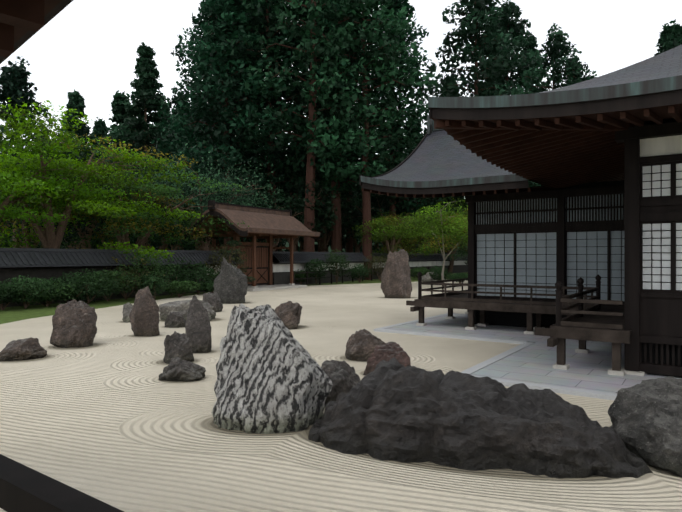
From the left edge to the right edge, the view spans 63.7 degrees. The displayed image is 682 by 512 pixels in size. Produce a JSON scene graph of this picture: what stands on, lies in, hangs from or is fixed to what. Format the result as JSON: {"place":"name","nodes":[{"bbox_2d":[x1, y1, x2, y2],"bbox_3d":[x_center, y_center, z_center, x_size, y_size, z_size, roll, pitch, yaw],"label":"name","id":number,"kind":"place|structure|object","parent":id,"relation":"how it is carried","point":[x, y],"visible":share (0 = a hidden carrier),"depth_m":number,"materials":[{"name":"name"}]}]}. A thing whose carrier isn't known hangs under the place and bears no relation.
{"place":"outdoors","nodes":[
{"label":"outdoors","id":0,"kind":"place"},
{"bbox_2d":[0,272,467,323],"bbox_3d":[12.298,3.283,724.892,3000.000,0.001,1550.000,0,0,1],"label":"ground","id":1,"kind":"structure","parent":0,"point":[12,314],"depth_m":26.48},
{"bbox_2d":[0,279,45,309],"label":"shrub","id":2,"kind":"object","parent":1,"relation":"on","point":[4,296],"visible":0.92,"depth_m":24.40,"materials":[{"name":"green plant"}]},
{"bbox_2d":[0,56,53,247],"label":"conifer tree","id":3,"kind":"object","parent":1,"relation":"on","point":[14,83],"visible":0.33,"depth_m":45.96,"materials":[{"name":"green plant"}]},
{"bbox_2d":[0,275,66,307],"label":"shrub","id":4,"kind":"object","parent":1,"relation":"on","point":[38,291],"visible":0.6,"depth_m":25.41,"materials":[{"name":"green plant"}]},
{"bbox_2d":[0,220,96,248],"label":"shrub","id":5,"kind":"object","parent":1,"relation":"on","point":[67,238],"visible":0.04,"depth_m":51.71,"materials":[{"name":"green plant"}]},
{"bbox_2d":[3,280,97,306],"bbox_3d":[-14.362,1.836,26.778,3.883,1.264,4.660,0,0,1],"label":"shrub","id":6,"kind":"object","parent":1,"relation":"on","point":[47,302],"visible":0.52,"depth_m":26.17,"materials":[{"name":"green plant"}]},
{"bbox_2d":[0,158,110,248],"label":"tree","id":7,"kind":"object","parent":1,"relation":"on","point":[23,222],"visible":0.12,"depth_m":40.19,"materials":[{"name":"green plant"}]},
{"bbox_2d":[33,274,117,302],"bbox_3d":[-13.575,1.694,27.739,4.633,1.547,4.186,0,0,1],"label":"shrub","id":8,"kind":"object","parent":1,"relation":"on","point":[88,292],"visible":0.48,"depth_m":27.05,"materials":[{"name":"green plant"}]},
{"bbox_2d":[52,89,100,246],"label":"conifer tree","id":9,"kind":"object","parent":1,"relation":"on","point":[76,99],"visible":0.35,"depth_m":90.03,"materials":[{"name":"green plant"}]},
{"bbox_2d":[0,126,157,247],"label":"maple","id":10,"kind":"object","parent":1,"relation":"on","point":[6,206],"visible":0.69,"depth_m":28.63,"materials":[{"name":"green plant"}]},
{"bbox_2d":[52,268,135,303],"bbox_3d":[-12.655,1.528,28.265,3.842,1.865,3.961,0,0,1],"label":"shrub","id":11,"kind":"object","parent":1,"relation":"on","point":[91,273],"visible":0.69,"depth_m":27.88,"materials":[{"name":"green plant"}]},
{"bbox_2d":[0,135,187,248],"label":"tree","id":12,"kind":"object","parent":1,"relation":"on","point":[88,229],"visible":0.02,"depth_m":43.53,"materials":[{"name":"green plant"}]},
{"bbox_2d":[78,117,114,247],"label":"conifer tree","id":13,"kind":"object","parent":1,"relation":"on","point":[99,128],"visible":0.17,"depth_m":99.86,"materials":[{"name":"green plant"}]},
{"bbox_2d":[63,202,136,248],"bbox_3d":[-22.752,-2.041,55.024,12.098,9.057,11.654,0,0,23],"label":"shrub","id":14,"kind":"object","parent":1,"relation":"on","point":[103,241],"visible":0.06,"depth_m":53.83,"materials":[{"name":"green plant"}]},
{"bbox_2d":[68,270,139,300],"bbox_3d":[-12.489,1.603,29.298,3.759,1.723,3.242,0,0,1],"label":"shrub","id":15,"kind":"object","parent":1,"relation":"on","point":[121,283],"visible":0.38,"depth_m":29.10,"materials":[{"name":"green plant"}]},
{"bbox_2d":[0,97,212,267],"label":"maple","id":16,"kind":"object","parent":1,"relation":"on","point":[49,236],"visible":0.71,"depth_m":30.47,"materials":[{"name":"green plant"}]},
{"bbox_2d":[92,90,153,247],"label":"conifer tree","id":17,"kind":"object","parent":1,"relation":"on","point":[119,103],"visible":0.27,"depth_m":83.64,"materials":[{"name":"green plant"}]},
{"bbox_2d":[15,158,248,274],"bbox_3d":[-14.314,-2.120,38.081,16.113,9.190,14.682,0,0,1],"label":"maple","id":18,"kind":"object","parent":1,"relation":"on","point":[145,233],"visible":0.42,"depth_m":37.12,"materials":[{"name":"green plant"}]},
{"bbox_2d":[102,265,168,299],"bbox_3d":[-11.991,1.442,30.786,4.798,2.046,3.282,0,0,28],"label":"shrub","id":19,"kind":"object","parent":1,"relation":"on","point":[125,294],"visible":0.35,"depth_m":30.73,"materials":[{"name":"green plant"}]},
{"bbox_2d":[80,215,190,248],"bbox_3d":[-20.872,-2.004,56.030,12.381,8.963,11.976,0,0,45],"label":"tree","id":20,"kind":"object","parent":1,"relation":"on","point":[98,240],"visible":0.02,"depth_m":56.05,"materials":[{"name":"green plant"}]},
{"bbox_2d":[114,248,175,293],"bbox_3d":[-11.307,0.994,31.533,3.647,2.927,3.664,0,0,1],"label":"shrub","id":21,"kind":"object","parent":1,"relation":"on","point":[157,265],"visible":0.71,"depth_m":31.30,"materials":[{"name":"green plant"}]},
{"bbox_2d":[101,42,189,248],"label":"conifer tree","id":22,"kind":"object","parent":1,"relation":"on","point":[146,98],"visible":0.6,"depth_m":77.51,"materials":[{"name":"green plant"}]},
{"bbox_2d":[136,271,169,298],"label":"shrub","id":23,"kind":"object","parent":1,"relation":"on","point":[152,281],"visible":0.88,"depth_m":30.11,"materials":[{"name":"green plant"}]},
{"bbox_2d":[150,101,171,152],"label":"conifer tree","id":24,"kind":"object","parent":1,"relation":"on","point":[167,109],"visible":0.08,"depth_m":99.77,"materials":[{"name":"green plant"}]},
{"bbox_2d":[94,153,247,249],"bbox_3d":[-15.826,-3.091,46.841,13.022,11.177,14.299,0,0,34],"label":"tree","id":25,"kind":"object","parent":1,"relation":"on","point":[164,246],"visible":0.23,"depth_m":46.32,"materials":[{"name":"green plant"}]},
{"bbox_2d":[152,256,194,295],"bbox_3d":[-10.339,1.238,33.610,2.688,2.443,3.548,0,0,1],"label":"shrub","id":26,"kind":"object","parent":1,"relation":"on","point":[177,276],"visible":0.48,"depth_m":33.52,"materials":[{"name":"green plant"}]},
{"bbox_2d":[153,223,195,249],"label":"shrub","id":27,"kind":"object","parent":1,"relation":"on","point":[172,246],"visible":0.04,"depth_m":67.83,"materials":[{"name":"green plant"}]},
{"bbox_2d":[154,93,210,249],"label":"conifer tree","id":28,"kind":"object","parent":1,"relation":"on","point":[175,112],"visible":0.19,"depth_m":81.51,"materials":[{"name":"green plant"}]},
{"bbox_2d":[165,280,199,297],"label":"shrub","id":29,"kind":"object","parent":1,"relation":"on","point":[175,286],"visible":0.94,"depth_m":31.98,"materials":[{"name":"green plant"}]},
{"bbox_2d":[180,263,218,293],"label":"shrub","id":30,"kind":"object","parent":1,"relation":"on","point":[196,276],"visible":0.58,"depth_m":34.56,"materials":[{"name":"green plant"}]},
{"bbox_2d":[121,140,286,250],"bbox_3d":[-11.699,-3.519,47.291,13.890,12.008,13.942,0,0,1],"label":"tree","id":31,"kind":"object","parent":1,"relation":"on","point":[234,200],"visible":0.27,"depth_m":46.60,"materials":[{"name":"green plant"}]},
{"bbox_2d":[197,280,213,292],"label":"shrub","id":32,"kind":"object","parent":1,"relation":"on","point":[209,287],"visible":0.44,"depth_m":34.35,"materials":[{"name":"green plant"}]},
{"bbox_2d":[151,5,266,250],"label":"cedar","id":33,"kind":"object","parent":1,"relation":"on","point":[181,54],"visible":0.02,"depth_m":69.50,"materials":[{"name":"green plant"}]},
{"bbox_2d":[152,0,284,250],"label":"cedar","id":34,"kind":"object","parent":1,"relation":"on","point":[230,14],"visible":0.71,"depth_m":56.29,"materials":[{"name":"green plant"}]},
{"bbox_2d":[206,242,248,277],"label":"shrub","id":35,"kind":"object","parent":1,"relation":"on","point":[220,260],"visible":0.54,"depth_m":36.89,"materials":[{"name":"green plant"}]},
{"bbox_2d":[0,248,467,306],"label":"garden wall","id":36,"kind":"structure","parent":1,"relation":"on","point":[42,263],"depth_m":32.37,"materials":[{"name":"stone"}]},
{"bbox_2d":[183,0,306,245],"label":"cedar","id":37,"kind":"object","parent":1,"relation":"on","point":[233,65],"visible":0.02,"depth_m":62.13,"materials":[{"name":"green plant"}]},
{"bbox_2d":[199,0,348,250],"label":"cedar","id":38,"kind":"object","parent":1,"relation":"on","point":[256,21],"visible":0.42,"depth_m":57.08,"materials":[{"name":"green plant"}]},
{"bbox_2d":[242,183,320,250],"bbox_3d":[-6.717,-2.420,55.623,9.680,9.850,12.694,0,0,-12],"label":"tree","id":39,"kind":"object","parent":1,"relation":"on","point":[299,202],"visible":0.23,"depth_m":54.56,"materials":[{"name":"green plant"}]},
{"bbox_2d":[276,173,299,251],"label":"tree","id":40,"kind":"object","parent":1,"relation":"on","point":[282,242],"visible":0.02,"depth_m":119.47,"materials":[{"name":"green plant"}]},
{"bbox_2d":[233,177,362,251],"bbox_3d":[-5.277,-2.950,60.467,16.998,10.863,16.056,0,0,1],"label":"tree","id":41,"kind":"object","parent":1,"relation":"on","point":[317,224],"visible":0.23,"depth_m":57.96,"materials":[{"name":"green plant"}]},
{"bbox_2d":[257,3,340,251],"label":"cedar","id":42,"kind":"object","parent":1,"relation":"on","point":[292,176],"visible":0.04,"depth_m":73.67,"materials":[{"name":"green plant"}]},
{"bbox_2d":[280,141,317,251],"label":"tree","id":43,"kind":"object","parent":1,"relation":"on","point":[301,242],"visible":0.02,"depth_m":100.84,"materials":[{"name":"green plant"}]},
{"bbox_2d":[295,269,309,284],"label":"shrub","id":44,"kind":"object","parent":1,"relation":"on","point":[301,275],"visible":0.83,"depth_m":45.54,"materials":[{"name":"green plant"}]},
{"bbox_2d":[223,0,398,251],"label":"cedar","id":45,"kind":"object","parent":1,"relation":"on","point":[309,166],"visible":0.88,"depth_m":54.19,"materials":[{"name":"green plant"}]},
{"bbox_2d":[304,258,328,284],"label":"shrub","id":46,"kind":"object","parent":1,"relation":"on","point":[315,265],"visible":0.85,"depth_m":46.83,"materials":[{"name":"green plant"}]},
{"bbox_2d":[289,14,345,251],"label":"cedar","id":47,"kind":"object","parent":1,"relation":"on","point":[321,239],"visible":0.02,"depth_m":89.57,"materials":[{"name":"green plant"}]},
{"bbox_2d":[301,181,353,251],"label":"tree","id":48,"kind":"object","parent":1,"relation":"on","point":[343,243],"visible":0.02,"depth_m":96.91,"materials":[{"name":"green plant"}]},
{"bbox_2d":[257,0,401,251],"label":"cedar","id":49,"kind":"object","parent":1,"relation":"on","point":[336,237],"visible":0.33,"depth_m":57.95,"materials":[{"name":"green plant"}]},
{"bbox_2d":[281,194,382,251],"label":"tree","id":50,"kind":"object","parent":1,"relation":"on","point":[326,239],"visible":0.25,"depth_m":66.73,"materials":[{"name":"green plant"}]},
{"bbox_2d":[323,249,350,283],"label":"shrub","id":51,"kind":"object","parent":1,"relation":"on","point":[336,264],"visible":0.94,"depth_m":48.52,"materials":[{"name":"green plant"}]},
{"bbox_2d":[328,184,362,252],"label":"tree","id":52,"kind":"object","parent":1,"relation":"on","point":[355,192],"depth_m":100.48,"materials":[{"name":"green plant"}]},
{"bbox_2d":[317,9,380,251],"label":"cedar","id":53,"kind":"object","parent":1,"relation":"on","point":[349,245],"visible":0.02,"depth_m":77.56,"materials":[{"name":"green plant"}]},
{"bbox_2d":[345,263,371,282],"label":"shrub","id":54,"kind":"object","parent":1,"relation":"on","point":[356,272],"visible":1,"depth_m":50.88,"materials":[{"name":"green plant"}]},
{"bbox_2d":[317,200,413,252],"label":"tree","id":55,"kind":"object","parent":1,"relation":"on","point":[357,247],"visible":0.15,"depth_m":71.98,"materials":[{"name":"green plant"}]},
{"bbox_2d":[299,0,437,279],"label":"cedar","id":56,"kind":"object","parent":1,"relation":"on","point":[364,141],"visible":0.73,"depth_m":55.25,"materials":[{"name":"green plant"}]},
{"bbox_2d":[361,255,386,280],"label":"shrub","id":57,"kind":"object","parent":1,"relation":"on","point":[380,261],"visible":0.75,"depth_m":53.83,"materials":[{"name":"green plant"}]},
{"bbox_2d":[359,203,399,252],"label":"tree","id":58,"kind":"object","parent":1,"relation":"on","point":[378,246],"depth_m":132.25,"materials":[{"name":"green plant"}]},
{"bbox_2d":[357,125,419,248],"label":"tree","id":59,"kind":"object","parent":1,"relation":"on","point":[398,213],"depth_m":95.94,"materials":[{"name":"green plant"}]},
{"bbox_2d":[339,0,443,250],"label":"cedar","id":60,"kind":"object","parent":1,"relation":"on","point":[410,9],"visible":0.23,"depth_m":64.53,"materials":[{"name":"green plant"}]},
{"bbox_2d":[321,188,464,252],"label":"tree","id":61,"kind":"object","parent":1,"relation":"on","point":[377,199],"visible":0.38,"depth_m":65.63,"materials":[{"name":"green plant"}]},
{"bbox_2d":[352,210,434,257],"bbox_3d":[5.571,-1.200,57.886,8.897,7.411,11.676,0,0,1],"label":"maple","id":62,"kind":"object","parent":1,"relation":"on","point":[386,220],"visible":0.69,"depth_m":57.27,"materials":[{"name":"green plant"}]},
{"bbox_2d":[374,222,445,253],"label":"tree","id":63,"kind":"object","parent":1,"relation":"on","point":[414,242],"visible":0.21,"depth_m":75.55,"materials":[{"name":"green plant"}]},
{"bbox_2d":[396,119,433,252],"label":"conifer tree","id":64,"kind":"object","parent":1,"relation":"on","point":[421,129],"visible":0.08,"depth_m":93.95,"materials":[{"name":"green plant"}]},
{"bbox_2d":[410,267,432,277],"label":"shrub","id":65,"kind":"object","parent":1,"relation":"on","point":[414,270],"visible":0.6,"depth_m":57.75,"materials":[{"name":"green plant"}]},
{"bbox_2d":[399,195,471,253],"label":"tree","id":66,"kind":"object","parent":1,"relation":"on","point":[428,201],"visible":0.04,"depth_m":74.66,"materials":[{"name":"green plant"}]},
{"bbox_2d":[410,75,463,253],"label":"conifer tree","id":67,"kind":"object","parent":1,"relation":"on","point":[446,96],"visible":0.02,"depth_m":79.10,"materials":[{"name":"green plant"}]},
{"bbox_2d":[415,222,467,273],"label":"tree","id":68,"kind":"object","parent":1,"relation":"on","point":[451,265],"depth_m":77.29,"materials":[{"name":"green plant"}]},
{"bbox_2d":[429,265,453,282],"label":"shrub","id":69,"kind":"object","parent":1,"relation":"on","point":[436,275],"visible":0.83,"depth_m":46.65,"materials":[{"name":"green plant"}]},
{"bbox_2d":[431,195,472,233],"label":"tree","id":70,"kind":"object","parent":1,"relation":"on","point":[464,204],"visible":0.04,"depth_m":68.25,"materials":[{"name":"green plant"}]},
{"bbox_2d":[439,236,467,264],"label":"shrub","id":71,"kind":"object","parent":1,"relation":"on","point":[463,252],"visible":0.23,"depth_m":49.39,"materials":[{"name":"green plant"}]},
{"bbox_2d":[411,0,530,123],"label":"conifer tree","id":72,"kind":"object","parent":1,"relation":"on","point":[477,48],"visible":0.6,"depth_m":60.57,"materials":[{"name":"green plant"}]},
{"bbox_2d":[471,0,552,186],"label":"conifer tree","id":73,"kind":"object","parent":1,"relation":"on","point":[511,10],"visible":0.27,"depth_m":67.92,"materials":[{"name":"green plant"}]},
{"bbox_2d":[519,32,548,183],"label":"conifer tree","id":74,"kind":"object","parent":1,"relation":"on","point":[532,44],"visible":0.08,"depth_m":88.78,"materials":[{"name":"green plant"}]},
{"bbox_2d":[521,23,596,184],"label":"conifer tree","id":75,"kind":"object","parent":1,"relation":"on","point":[556,50],"visible":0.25,"depth_m":73.08,"materials":[{"name":"green plant"}]},
{"bbox_2d":[563,55,580,84],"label":"conifer tree","id":76,"kind":"object","parent":1,"relation":"on","point":[566,81],"visible":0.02,"depth_m":93.82,"materials":[{"name":"green plant"}]},
{"bbox_2d":[654,19,681,55],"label":"conifer tree","id":77,"kind":"object","parent":1,"relation":"on","point":[670,37],"visible":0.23,"depth_m":58.76,"materials":[{"name":"green plant"}]},
{"bbox_2d":[185,194,457,252],"bbox_3d":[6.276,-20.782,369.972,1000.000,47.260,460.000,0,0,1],"label":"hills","id":78,"kind":"structure","parent":0,"point":[287,245],"depth_m":148.66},
{"bbox_2d":[0,280,681,511],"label":"gravel court","id":79,"kind":"object","parent":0,"point":[109,417],"visible":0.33,"depth_m":7.13,"materials":[{"name":"gravel"}]},
{"bbox_2d":[0,337,46,360],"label":"rock","id":80,"kind":"object","parent":79,"relation":"on","point":[23,349],"visible":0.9,"depth_m":12.73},
{"bbox_2d":[0,0,123,511],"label":"veranda edge","id":81,"kind":"object","parent":79,"relation":"on","point":[23,488],"visible":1,"depth_m":1.59,"materials":[{"name":"brown wood"}]},
{"bbox_2d":[50,299,96,347],"bbox_3d":[-7.163,2.067,14.838,1.008,1.796,0.998,0,0,1],"label":"rock","id":82,"kind":"object","parent":79,"relation":"on","point":[74,323],"visible":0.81,"depth_m":14.52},
{"bbox_2d":[122,302,132,322],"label":"rock","id":83,"kind":"object","parent":79,"relation":"on","point":[127,308],"visible":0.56,"depth_m":20.04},
{"bbox_2d":[129,286,159,336],"bbox_3d":[-5.988,1.987,16.668,0.922,2.123,0.633,0,0,1],"label":"rock","id":84,"kind":"object","parent":79,"relation":"on","point":[144,316],"visible":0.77,"depth_m":16.53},
{"bbox_2d":[164,312,185,327],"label":"rock","id":85,"kind":"object","parent":79,"relation":"on","point":[175,320],"visible":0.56,"depth_m":18.62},
{"bbox_2d":[163,331,193,363],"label":"rock","id":86,"kind":"object","parent":79,"relation":"on","point":[176,344],"visible":0.69,"depth_m":12.35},
{"bbox_2d":[158,357,205,381],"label":"rock","id":87,"kind":"object","parent":79,"relation":"on","point":[177,369],"visible":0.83,"depth_m":10.59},
{"bbox_2d":[159,299,215,320],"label":"rock","id":88,"kind":"object","parent":79,"relation":"on","point":[166,309],"visible":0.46,"depth_m":20.39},
{"bbox_2d":[185,295,211,352],"bbox_3d":[-3.622,2.087,13.837,0.716,2.215,0.558,0,0,1],"label":"rock","id":89,"kind":"object","parent":79,"relation":"on","point":[197,329],"visible":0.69,"depth_m":13.68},
{"bbox_2d":[202,292,222,311],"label":"rock","id":90,"kind":"object","parent":79,"relation":"on","point":[213,299],"visible":0.46,"depth_m":23.78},
{"bbox_2d":[213,256,247,303],"bbox_3d":[-5.703,1.808,28.533,1.796,3.595,1.061,0,0,1],"label":"rock","id":91,"kind":"object","parent":79,"relation":"on","point":[230,285],"visible":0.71,"depth_m":28.09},
{"bbox_2d":[219,240,255,282],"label":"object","id":92,"kind":"object","parent":79,"relation":"on","point":[234,242],"visible":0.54,"depth_m":37.36,"materials":[{"name":"green plant"}]},
{"bbox_2d":[181,200,319,291],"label":"gate","id":93,"kind":"structure","parent":79,"relation":"on","point":[269,224],"depth_m":41.01,"materials":[{"name":"wood"}]},
{"bbox_2d":[211,304,332,433],"bbox_3d":[-0.994,2.008,7.863,1.742,2.627,1.088,0,0,1],"label":"white rock","id":94,"kind":"object","parent":79,"relation":"on","point":[272,377],"visible":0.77,"depth_m":7.56,"materials":[{"name":"stone"}]},
{"bbox_2d":[274,301,301,328],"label":"rock","id":95,"kind":"object","parent":79,"relation":"on","point":[288,313],"visible":0.48,"depth_m":18.30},
{"bbox_2d":[321,360,359,405],"bbox_3d":[-0.022,2.263,8.956,0.745,1.107,0.659,0,0,1],"label":"dark rock","id":96,"kind":"object","parent":79,"relation":"on","point":[343,376],"visible":0.52,"depth_m":8.78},
{"bbox_2d":[345,329,384,361],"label":"red rock","id":97,"kind":"object","parent":79,"relation":"on","point":[362,344],"visible":0.56,"depth_m":12.65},
{"bbox_2d":[363,342,410,374],"bbox_3d":[0.925,2.254,11.311,0.970,0.959,0.862,0,0,1],"label":"red rock","id":98,"kind":"object","parent":79,"relation":"on","point":[388,351],"visible":0.44,"depth_m":11.07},
{"bbox_2d":[381,249,411,297],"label":"rock","id":99,"kind":"object","parent":79,"relation":"on","point":[395,279],"visible":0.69,"depth_m":31.77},
{"bbox_2d":[363,197,467,279],"bbox_3d":[7.977,-1.029,41.853,11.852,6.981,10.741,0,0,34],"label":"maple","id":100,"kind":"object","parent":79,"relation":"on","point":[451,227],"visible":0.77,"depth_m":41.46,"materials":[{"name":"green plant"}]},
{"bbox_2d":[421,272,446,281],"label":"rock","id":101,"kind":"object","parent":79,"relation":"on","point":[427,277],"visible":0.17,"depth_m":52.64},
{"bbox_2d":[449,273,467,282],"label":"shrub","id":102,"kind":"object","parent":79,"relation":"on","point":[459,275],"visible":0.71,"depth_m":48.37,"materials":[{"name":"green plant"}]},
{"bbox_2d":[308,357,652,478],"bbox_3d":[1.599,1.941,7.076,4.178,1.036,1.937,0,0,19],"label":"large rock","id":103,"kind":"object","parent":79,"relation":"on","point":[393,409],"visible":0.98,"depth_m":6.45,"materials":[{"name":"stone"}]},
{"bbox_2d":[465,180,623,327],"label":"building","id":104,"kind":"structure","parent":79,"relation":"on","point":[569,236],"depth_m":17.69,"materials":[{"name":"paper"}]},
{"bbox_2d":[361,130,552,197],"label":"roof","id":105,"kind":"structure","parent":104,"relation":"on","point":[440,163],"depth_m":18.00,"materials":[{"name":"tile"}]},
{"bbox_2d":[359,115,443,185],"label":"roof ridge","id":106,"kind":"structure","parent":105,"relation":"on","point":[430,126],"depth_m":22.17,"materials":[{"name":"grey metal"}]},
{"bbox_2d":[608,376,681,477],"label":"rock","id":107,"kind":"object","parent":79,"relation":"on","point":[646,418],"visible":0.83,"depth_m":6.36,"materials":[{"name":"stone"}]},
{"bbox_2d":[615,118,681,376],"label":"building","id":108,"kind":"structure","parent":79,"relation":"on","point":[652,236],"depth_m":10.85,"materials":[{"name":"brown wood"}]},
{"bbox_2d":[430,108,623,189],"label":"roof","id":109,"kind":"structure","parent":108,"relation":"on","point":[554,159],"depth_m":12.51,"materials":[{"name":"wood"}]},
{"bbox_2d":[434,117,634,130],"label":"roof rafters","id":110,"kind":"object","parent":109,"relation":"attached to","point":[439,123],"visible":0.36,"depth_m":10.56,"materials":[{"name":"red wood"}]},
{"bbox_2d":[428,45,681,130],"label":"roof front","id":111,"kind":"structure","parent":108,"relation":"on","point":[641,92],"depth_m":9.37,"materials":[{"name":"metal"}]},
{"bbox_2d":[0,0,681,153],"label":"sky","id":112,"kind":"structure","parent":0,"point":[89,48],"materials":[{"name":"white"}]},
{"bbox_2d":[374,313,681,399],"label":"paving","id":113,"kind":"structure","parent":0,"point":[530,360],"depth_m":12.25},
{"bbox_2d":[406,272,631,375],"bbox_3d":[5.667,1.471,17.471,6.231,1.900,13.360,0,0,-11],"label":"veranda","id":114,"kind":"object","parent":113,"relation":"on","point":[583,321],"visible":0.94,"depth_m":14.74,"materials":[{"name":"brown wood"}]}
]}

